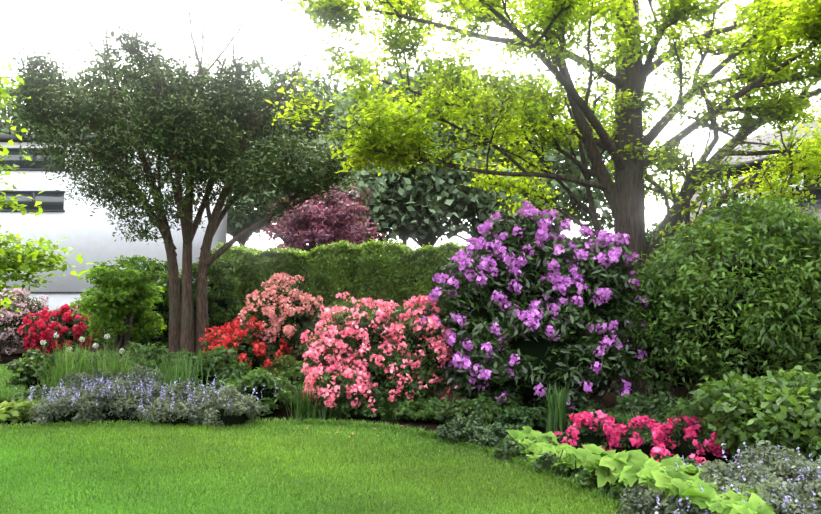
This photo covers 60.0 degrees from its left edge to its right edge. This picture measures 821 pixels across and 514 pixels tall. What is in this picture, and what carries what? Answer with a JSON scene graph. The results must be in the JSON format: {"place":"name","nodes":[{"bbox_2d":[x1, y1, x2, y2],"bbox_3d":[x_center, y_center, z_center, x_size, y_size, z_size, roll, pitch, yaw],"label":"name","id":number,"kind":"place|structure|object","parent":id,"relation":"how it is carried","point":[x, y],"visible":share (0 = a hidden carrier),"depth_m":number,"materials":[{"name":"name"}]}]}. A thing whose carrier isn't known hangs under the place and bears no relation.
{"place":"outdoors","nodes":[
{"label":"outdoors","id":0,"kind":"place"},
{"bbox_2d":[0,319,24,340],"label":"weigela shrub","id":1,"kind":"object","parent":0,"point":[4,323],"visible":0.06,"depth_m":18.73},
{"bbox_2d":[49,323,79,349],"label":"shrub","id":2,"kind":"object","parent":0,"point":[70,326],"visible":0.02,"depth_m":18.19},
{"bbox_2d":[0,142,227,291],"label":"building wall","id":3,"kind":"structure","parent":0,"point":[90,239],"depth_m":27.56,"materials":[{"name":"paint"}]},
{"bbox_2d":[0,134,225,292],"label":"building frames","id":4,"kind":"structure","parent":3,"relation":"attached to","point":[5,137],"depth_m":27.46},
{"bbox_2d":[0,150,64,209],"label":"window","id":5,"kind":"structure","parent":4,"relation":"in","point":[52,201],"depth_m":27.54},
{"bbox_2d":[194,284,227,326],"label":"shrub","id":6,"kind":"object","parent":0,"point":[221,303],"visible":0.1,"depth_m":17.06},
{"bbox_2d":[264,311,302,354],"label":"pink azalea","id":7,"kind":"object","parent":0,"point":[294,320],"visible":0.02,"depth_m":12.74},
{"bbox_2d":[0,363,654,513],"bbox_3d":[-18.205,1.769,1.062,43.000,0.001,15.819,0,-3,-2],"label":"lawn","id":8,"kind":"structure","parent":0,"point":[229,446],"depth_m":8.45,"materials":[{"name":"green plant"}]},
{"bbox_2d":[0,341,760,500],"bbox_3d":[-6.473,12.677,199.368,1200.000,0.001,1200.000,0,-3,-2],"label":"ground","id":9,"kind":"structure","parent":0,"point":[280,413],"depth_m":10.21,"materials":[{"name":"soil"}]},
{"bbox_2d":[0,395,44,423],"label":"hosta leaves","id":10,"kind":"object","parent":9,"relation":"on","point":[13,411],"visible":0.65,"depth_m":9.62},
{"bbox_2d":[0,288,48,360],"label":"weigela shrub","id":11,"kind":"object","parent":9,"relation":"on","point":[9,314],"depth_m":18.63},
{"bbox_2d":[4,349,48,384],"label":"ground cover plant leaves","id":12,"kind":"object","parent":9,"relation":"on","point":[20,365],"visible":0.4,"depth_m":13.30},
{"bbox_2d":[6,382,52,401],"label":"perennial leaves","id":13,"kind":"object","parent":9,"relation":"on","point":[38,390],"visible":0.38,"depth_m":10.76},
{"bbox_2d":[20,368,41,386],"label":"ground cover plant","id":14,"kind":"object","parent":9,"relation":"on","point":[22,375],"visible":0.1,"depth_m":13.33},
{"bbox_2d":[0,16,92,314],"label":"tree","id":15,"kind":"object","parent":9,"relation":"on","point":[33,256],"depth_m":7.79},
{"bbox_2d":[0,71,92,134],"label":"tree","id":16,"kind":"object","parent":9,"relation":"on","point":[4,128],"depth_m":45.48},
{"bbox_2d":[3,310,101,354],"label":"shrub","id":17,"kind":"object","parent":9,"relation":"on","point":[9,345],"depth_m":20.48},
{"bbox_2d":[2,293,110,339],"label":"building plinth","id":18,"kind":"structure","parent":9,"relation":"on","point":[56,300],"depth_m":27.37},
{"bbox_2d":[17,304,100,356],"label":"rhododendron","id":19,"kind":"object","parent":9,"relation":"on","point":[66,316],"depth_m":17.95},
{"bbox_2d":[33,347,111,386],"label":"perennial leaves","id":20,"kind":"object","parent":9,"relation":"on","point":[41,371],"visible":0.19,"depth_m":11.76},
{"bbox_2d":[7,41,148,132],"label":"tree","id":21,"kind":"object","parent":9,"relation":"on","point":[78,49],"depth_m":52.40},
{"bbox_2d":[94,351,121,363],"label":"ground cover plant leaves","id":22,"kind":"object","parent":9,"relation":"on","point":[112,356],"visible":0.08,"depth_m":12.86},
{"bbox_2d":[57,364,180,398],"bbox_3d":[-4.283,1.935,10.512,1.904,0.708,1.368,0,-3,-2],"label":"catmint","id":23,"kind":"object","parent":9,"relation":"on","point":[113,377],"depth_m":10.44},
{"bbox_2d":[70,255,168,359],"bbox_3d":[-6.226,1.086,15.162,2.131,2.271,1.862,0,-3,-2],"label":"young maple","id":24,"kind":"object","parent":9,"relation":"on","point":[118,292],"depth_m":14.93,"materials":[{"name":"plant"}]},
{"bbox_2d":[88,256,196,352],"bbox_3d":[-6.368,1.354,17.111,2.778,2.771,1.873,0,-3,-2],"label":"shrub","id":25,"kind":"object","parent":9,"relation":"on","point":[164,283],"depth_m":16.72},
{"bbox_2d":[120,294,168,347],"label":"shrub","id":26,"kind":"object","parent":25,"relation":"attached to","point":[167,310],"visible":0.06,"depth_m":16.83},
{"bbox_2d":[16,374,276,427],"bbox_3d":[-3.720,1.964,9.894,3.749,0.598,1.843,0,-3,-2],"label":"catmint","id":27,"kind":"object","parent":9,"relation":"on","point":[197,414],"depth_m":9.58,"materials":[{"name":"plant"}]},
{"bbox_2d":[109,341,184,388],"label":"perennial leaves","id":28,"kind":"object","parent":9,"relation":"on","point":[153,353],"visible":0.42,"depth_m":11.42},
{"bbox_2d":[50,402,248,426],"bbox_3d":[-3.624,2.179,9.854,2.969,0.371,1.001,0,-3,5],"label":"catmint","id":29,"kind":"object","parent":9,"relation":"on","point":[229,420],"visible":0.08,"depth_m":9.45,"materials":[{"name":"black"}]},
{"bbox_2d":[64,55,263,233],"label":"tree","id":30,"kind":"object","parent":9,"relation":"on","point":[127,89],"depth_m":46.87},
{"bbox_2d":[2,0,361,361],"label":"yew trunks and limbs","id":31,"kind":"object","parent":9,"relation":"on","point":[184,331],"visible":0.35,"depth_m":14.61,"materials":[{"name":"brown plant"}]},
{"bbox_2d":[1,21,361,245],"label":"tree foliage","id":32,"kind":"object","parent":31,"relation":"attached to","point":[306,169],"visible":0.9,"depth_m":13.94,"materials":[{"name":"plant"}]},
{"bbox_2d":[169,348,195,360],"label":"ground cover plant leaves","id":33,"kind":"object","parent":9,"relation":"on","point":[185,353],"visible":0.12,"depth_m":12.30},
{"bbox_2d":[193,367,224,385],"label":"shade perennial","id":34,"kind":"object","parent":9,"relation":"on","point":[212,378],"visible":0.02,"depth_m":11.07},
{"bbox_2d":[180,250,242,349],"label":"shrub","id":35,"kind":"object","parent":9,"relation":"on","point":[218,276],"depth_m":16.98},
{"bbox_2d":[174,345,251,400],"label":"perennial leaves","id":36,"kind":"object","parent":9,"relation":"on","point":[230,365],"visible":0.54,"depth_m":11.16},
{"bbox_2d":[162,55,306,245],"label":"tree","id":37,"kind":"object","parent":9,"relation":"on","point":[234,228],"depth_m":46.91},
{"bbox_2d":[199,316,290,367],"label":"azalea","id":38,"kind":"object","parent":9,"relation":"on","point":[226,330],"depth_m":12.01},
{"bbox_2d":[233,343,262,369],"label":"red azalea","id":39,"kind":"object","parent":9,"relation":"on","point":[255,364],"visible":0.19,"depth_m":12.09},
{"bbox_2d":[214,367,296,415],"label":"perennial leaves","id":40,"kind":"object","parent":9,"relation":"on","point":[257,378],"visible":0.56,"depth_m":10.17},
{"bbox_2d":[243,386,278,414],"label":"shade perennial","id":41,"kind":"object","parent":9,"relation":"on","point":[265,393],"visible":0.21,"depth_m":10.23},
{"bbox_2d":[235,272,324,362],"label":"pink azalea","id":42,"kind":"object","parent":9,"relation":"on","point":[276,323],"depth_m":12.55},
{"bbox_2d":[259,354,301,376],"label":"gold spiraea leaves","id":43,"kind":"object","parent":9,"relation":"on","point":[273,370],"visible":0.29,"depth_m":11.81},
{"bbox_2d":[240,310,327,360],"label":"shrub","id":44,"kind":"object","parent":9,"relation":"on","point":[314,322],"visible":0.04,"depth_m":14.82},
{"bbox_2d":[275,359,306,397],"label":"perennial leaves","id":45,"kind":"object","parent":9,"relation":"on","point":[294,371],"visible":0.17,"depth_m":11.20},
{"bbox_2d":[224,60,387,247],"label":"tree","id":46,"kind":"object","parent":9,"relation":"on","point":[233,219],"depth_m":41.56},
{"bbox_2d":[258,183,385,252],"bbox_3d":[-3.674,0.113,30.012,5.259,6.694,5.154,0,-3,-2],"label":"copper beech tree","id":47,"kind":"object","parent":9,"relation":"on","point":[339,218],"depth_m":28.99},
{"bbox_2d":[247,57,403,242],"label":"tree","id":48,"kind":"object","parent":9,"relation":"on","point":[325,81],"depth_m":51.00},
{"bbox_2d":[297,321,354,384],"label":"azalea bush","id":49,"kind":"object","parent":9,"relation":"on","point":[309,353],"depth_m":10.21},
{"bbox_2d":[302,358,372,418],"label":"azalea bush","id":50,"kind":"object","parent":9,"relation":"on","point":[348,372],"depth_m":9.82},
{"bbox_2d":[32,337,665,434],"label":"grass tufts","id":51,"kind":"object","parent":9,"relation":"on","point":[556,415],"depth_m":10.47,"materials":[{"name":"green plant"}]},
{"bbox_2d":[329,395,393,418],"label":"perennial leaves","id":52,"kind":"object","parent":9,"relation":"on","point":[344,406],"visible":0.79,"depth_m":9.84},
{"bbox_2d":[315,292,409,373],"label":"azalea bush","id":53,"kind":"object","parent":9,"relation":"on","point":[347,331],"depth_m":10.40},
{"bbox_2d":[347,405,378,418],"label":"shade perennial","id":54,"kind":"object","parent":9,"relation":"on","point":[358,415],"visible":0.25,"depth_m":9.90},
{"bbox_2d":[345,325,385,371],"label":"azalea bush","id":55,"kind":"object","parent":9,"relation":"on","point":[372,342],"visible":0.04,"depth_m":10.51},
{"bbox_2d":[252,81,486,244],"bbox_3d":[-2.456,-2.879,39.571,13.336,13.718,14.067,0,-3,-2],"label":"tree","id":56,"kind":"object","parent":9,"relation":"on","point":[374,206],"depth_m":37.45,"materials":[{"name":"plant"}]},
{"bbox_2d":[325,42,464,245],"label":"tree","id":57,"kind":"object","parent":9,"relation":"on","point":[410,77],"depth_m":54.03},
{"bbox_2d":[366,367,426,399],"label":"azalea bush","id":58,"kind":"object","parent":9,"relation":"on","point":[383,379],"visible":0.06,"depth_m":10.26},
{"bbox_2d":[340,341,459,412],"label":"azalea bush","id":59,"kind":"object","parent":9,"relation":"on","point":[413,384],"depth_m":10.04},
{"bbox_2d":[207,236,612,344],"bbox_3d":[-0.278,1.089,18.013,10.728,3.318,1.493,-1,-3,14],"label":"hedge","id":60,"kind":"object","parent":9,"relation":"on","point":[368,259],"depth_m":17.87,"materials":[{"name":"plant"}]},
{"bbox_2d":[375,294,455,401],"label":"azalea bush","id":61,"kind":"object","parent":9,"relation":"on","point":[437,345],"depth_m":10.26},
{"bbox_2d":[379,302,452,339],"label":"shrub","id":62,"kind":"object","parent":9,"relation":"on","point":[402,308],"depth_m":14.55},
{"bbox_2d":[399,335,437,372],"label":"azalea bush","id":63,"kind":"object","parent":9,"relation":"on","point":[416,342],"visible":0.12,"depth_m":10.37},
{"bbox_2d":[389,397,450,420],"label":"perennial leaves","id":64,"kind":"object","parent":9,"relation":"on","point":[406,409],"visible":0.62,"depth_m":9.63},
{"bbox_2d":[409,407,437,421],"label":"shade perennial","id":65,"kind":"object","parent":9,"relation":"on","point":[428,420],"visible":0.19,"depth_m":9.65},
{"bbox_2d":[326,56,563,246],"bbox_3d":[1.081,-3.660,42.833,15.439,15.638,14.540,0,-3,-2],"label":"tree","id":66,"kind":"object","parent":9,"relation":"on","point":[454,184],"depth_m":38.67,"materials":[{"name":"plant"}]},
{"bbox_2d":[434,414,490,442],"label":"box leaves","id":67,"kind":"object","parent":9,"relation":"on","point":[443,431],"visible":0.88,"depth_m":8.21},
{"bbox_2d":[430,397,501,423],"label":"ground cover plant leaves","id":68,"kind":"object","parent":9,"relation":"on","point":[486,411],"visible":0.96,"depth_m":9.23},
{"bbox_2d":[468,389,522,412],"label":"ground cover plant leaves","id":69,"kind":"object","parent":9,"relation":"on","point":[486,395],"visible":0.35,"depth_m":9.85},
{"bbox_2d":[486,432,508,448],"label":"plant","id":70,"kind":"object","parent":9,"relation":"on","point":[499,435],"visible":0.19,"depth_m":7.96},
{"bbox_2d":[473,422,522,446],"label":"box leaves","id":71,"kind":"object","parent":9,"relation":"on","point":[484,436],"visible":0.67,"depth_m":8.00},
{"bbox_2d":[389,61,609,242],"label":"tree","id":72,"kind":"object","parent":9,"relation":"on","point":[560,204],"depth_m":42.73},
{"bbox_2d":[494,405,547,427],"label":"perennial leaves","id":73,"kind":"object","parent":9,"relation":"on","point":[524,413],"visible":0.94,"depth_m":9.11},
{"bbox_2d":[507,415,537,429],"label":"shade perennial","id":74,"kind":"object","parent":9,"relation":"on","point":[514,421],"visible":0.19,"depth_m":9.11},
{"bbox_2d":[492,434,559,462],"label":"underplanting leaves","id":75,"kind":"object","parent":9,"relation":"on","point":[506,449],"visible":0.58,"depth_m":7.39,"materials":[{"name":"green plant"}]},
{"bbox_2d":[482,335,587,403],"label":"rhododendron bush","id":76,"kind":"object","parent":9,"relation":"on","point":[532,347],"visible":0.33,"depth_m":10.15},
{"bbox_2d":[436,292,644,410],"bbox_3d":[1.781,1.423,10.590,3.239,1.791,2.369,0,-3,-2],"label":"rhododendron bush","id":77,"kind":"object","parent":9,"relation":"on","point":[576,375],"depth_m":9.91,"materials":[{"name":"plant"}]},
{"bbox_2d":[418,242,530,399],"bbox_3d":[0.959,1.057,10.744,1.796,2.656,1.864,0,-3,-2],"label":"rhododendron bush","id":78,"kind":"object","parent":77,"relation":"attached to","point":[446,300],"depth_m":10.29,"materials":[{"name":"plant"}]},
{"bbox_2d":[453,292,495,355],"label":"rhododendron bush","id":79,"kind":"object","parent":77,"relation":"attached to","point":[481,313],"visible":0.15,"depth_m":10.48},
{"bbox_2d":[510,263,559,338],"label":"rhododendron bush","id":80,"kind":"object","parent":77,"relation":"attached to","point":[542,273],"visible":0.08,"depth_m":10.96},
{"bbox_2d":[539,226,654,409],"bbox_3d":[2.825,0.960,11.065,1.942,2.886,2.161,0,-3,-2],"label":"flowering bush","id":81,"kind":"object","parent":77,"relation":"attached to","point":[614,277],"depth_m":10.49,"materials":[{"name":"plant"}]},
{"bbox_2d":[272,0,820,395],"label":"tree trunk and limbs","id":82,"kind":"object","parent":9,"relation":"on","point":[624,194],"visible":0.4,"depth_m":12.47,"materials":[{"name":"brown plant"}]},
{"bbox_2d":[265,0,820,256],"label":"tree leaves","id":83,"kind":"object","parent":82,"relation":"attached to","point":[800,15],"visible":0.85,"depth_m":11.50,"materials":[{"name":"plant"}]},
{"bbox_2d":[529,451,583,478],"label":"underplanting leaves","id":84,"kind":"object","parent":9,"relation":"on","point":[546,460],"visible":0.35,"depth_m":6.75,"materials":[{"name":"green plant"}]},
{"bbox_2d":[464,67,655,237],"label":"tree","id":85,"kind":"object","parent":9,"relation":"on","point":[597,200],"depth_m":41.71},
{"bbox_2d":[528,390,603,416],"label":"ground cover plant leaves","id":86,"kind":"object","parent":9,"relation":"on","point":[582,403],"visible":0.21,"depth_m":9.94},
{"bbox_2d":[573,432,601,448],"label":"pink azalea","id":87,"kind":"object","parent":9,"relation":"on","point":[592,438],"visible":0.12,"depth_m":7.62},
{"bbox_2d":[553,410,629,451],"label":"pink flowers","id":88,"kind":"object","parent":9,"relation":"on","point":[587,418],"depth_m":7.58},
{"bbox_2d":[574,468,616,493],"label":"underplanting leaves","id":89,"kind":"object","parent":9,"relation":"on","point":[588,480],"visible":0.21,"depth_m":6.18,"materials":[{"name":"green plant"}]},
{"bbox_2d":[563,408,630,428],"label":"ground cover plant leaves","id":90,"kind":"object","parent":9,"relation":"on","point":[595,414],"visible":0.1,"depth_m":8.79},
{"bbox_2d":[517,432,718,513],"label":"astilboides stalks","id":91,"kind":"object","parent":9,"relation":"on","point":[607,482],"visible":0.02,"depth_m":6.13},
{"bbox_2d":[609,483,632,503],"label":"underplanting leaves","id":92,"kind":"object","parent":9,"relation":"on","point":[615,491],"visible":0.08,"depth_m":5.79,"materials":[{"name":"green plant"}]},
{"bbox_2d":[607,415,664,452],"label":"pink flowers","id":93,"kind":"object","parent":9,"relation":"on","point":[656,433],"depth_m":7.56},
{"bbox_2d":[623,434,650,454],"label":"pink azalea","id":94,"kind":"object","parent":9,"relation":"on","point":[645,449],"visible":0.21,"depth_m":7.55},
{"bbox_2d":[507,426,774,513],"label":"hosta plants","id":95,"kind":"object","parent":9,"relation":"on","point":[639,466],"visible":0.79,"depth_m":5.67,"materials":[{"name":"plant"}]},
{"bbox_2d":[602,391,680,418],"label":"perennial leaves","id":96,"kind":"object","parent":9,"relation":"on","point":[662,402],"visible":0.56,"depth_m":8.88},
{"bbox_2d":[614,253,727,404],"bbox_3d":[3.929,1.123,10.597,1.953,2.497,1.960,0,-3,-2],"label":"tall shrub","id":97,"kind":"object","parent":9,"relation":"on","point":[655,352],"depth_m":10.19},
{"bbox_2d":[644,307,698,387],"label":"bush","id":98,"kind":"object","parent":9,"relation":"on","point":[675,372],"visible":0.23,"depth_m":10.24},
{"bbox_2d":[650,413,700,444],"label":"ground cover plant leaves","id":99,"kind":"object","parent":9,"relation":"on","point":[660,418],"visible":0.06,"depth_m":8.31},
{"bbox_2d":[649,443,707,467],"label":"pink flowers","id":100,"kind":"object","parent":9,"relation":"on","point":[660,449],"depth_m":6.00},
{"bbox_2d":[672,403,708,417],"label":"ground cover plant leaves","id":101,"kind":"object","parent":9,"relation":"on","point":[676,413],"depth_m":8.55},
{"bbox_2d":[650,415,739,457],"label":"pink flowers","id":102,"kind":"object","parent":9,"relation":"on","point":[690,431],"depth_m":7.33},
{"bbox_2d":[675,434,715,461],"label":"pink azalea","id":103,"kind":"object","parent":9,"relation":"on","point":[683,449],"visible":0.27,"depth_m":7.35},
{"bbox_2d":[645,220,747,270],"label":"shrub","id":104,"kind":"object","parent":9,"relation":"on","point":[650,236],"depth_m":13.69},
{"bbox_2d":[616,457,808,513],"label":"catmint","id":105,"kind":"object","parent":9,"relation":"on","point":[640,498],"depth_m":5.27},
{"bbox_2d":[624,186,820,394],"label":"tall shrub","id":106,"kind":"object","parent":9,"relation":"on","point":[766,221],"depth_m":9.50,"materials":[{"name":"plant"}]},
{"bbox_2d":[659,457,820,513],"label":"catmint","id":107,"kind":"object","parent":9,"relation":"on","point":[776,502],"depth_m":4.90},
{"bbox_2d":[666,365,820,455],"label":"shrub","id":108,"kind":"object","parent":9,"relation":"on","point":[770,394],"depth_m":6.75,"materials":[{"name":"plant"}]},
{"bbox_2d":[689,262,799,377],"bbox_3d":[4.879,0.931,10.205,1.778,1.758,1.492,0,-3,-2],"label":"tall shrub","id":109,"kind":"object","parent":9,"relation":"on","point":[736,328],"visible":0.15,"depth_m":9.70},
{"bbox_2d":[721,440,820,493],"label":"catmint","id":110,"kind":"object","parent":9,"relation":"on","point":[777,464],"depth_m":5.68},
{"bbox_2d":[732,214,820,379],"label":"tall shrub","id":111,"kind":"object","parent":9,"relation":"on","point":[807,330],"visible":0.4,"depth_m":9.13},
{"bbox_2d":[737,400,817,449],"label":"shrub","id":112,"kind":"object","parent":9,"relation":"on","point":[749,417],"visible":0.04,"depth_m":6.94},
{"bbox_2d":[782,435,820,465],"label":"ground cover plant leaves","id":113,"kind":"object","parent":9,"relation":"on","point":[814,447],"visible":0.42,"depth_m":6.23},
{"bbox_2d":[794,279,820,377],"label":"tall shrub","id":114,"kind":"object","parent":9,"relation":"on","point":[811,336],"visible":0.03,"depth_m":9.26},
{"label":"allium stalks","id":115,"kind":"object","parent":9,"relation":"on","visible":0},
{"bbox_2d":[40,333,124,353],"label":"white flowers","id":116,"kind":"object","parent":115,"relation":"on","point":[68,348],"visible":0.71,"depth_m":12.98,"materials":[{"name":"white plant"}]},
{"bbox_2d":[0,0,820,251],"label":"sky","id":117,"kind":"structure","parent":0,"point":[60,25],"materials":[{"name":"white"}]},
{"bbox_2d":[457,200,589,407],"bbox_3d":[1.792,0.762,11.307,2.383,3.310,2.240,0,-3,-2],"label":"rhododendron bush","id":118,"kind":"object","parent":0,"point":[529,228],"depth_m":10.77,"materials":[{"name":"plant"}]},
{"bbox_2d":[566,279,620,360],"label":"flowering bush","id":119,"kind":"object","parent":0,"point":[593,309],"visible":0.19,"depth_m":10.64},
{"bbox_2d":[646,119,820,246],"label":"house roof","id":120,"kind":"structure","parent":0,"point":[768,137],"depth_m":23.13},
{"bbox_2d":[703,154,820,213],"bbox_3d":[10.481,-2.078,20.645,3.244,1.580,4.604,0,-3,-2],"label":"house","id":121,"kind":"structure","parent":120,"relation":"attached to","point":[750,163],"depth_m":20.27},
{"bbox_2d":[707,173,803,206],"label":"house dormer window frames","id":122,"kind":"structure","parent":121,"relation":"attached to","point":[739,195],"depth_m":20.73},
{"bbox_2d":[710,175,803,202],"bbox_3d":[9.803,-1.953,20.364,0.030,0.800,3.300,1,-3,-22],"label":"dormer glass","id":123,"kind":"object","parent":122,"relation":"in","point":[749,197],"visible":0.1,"depth_m":20.51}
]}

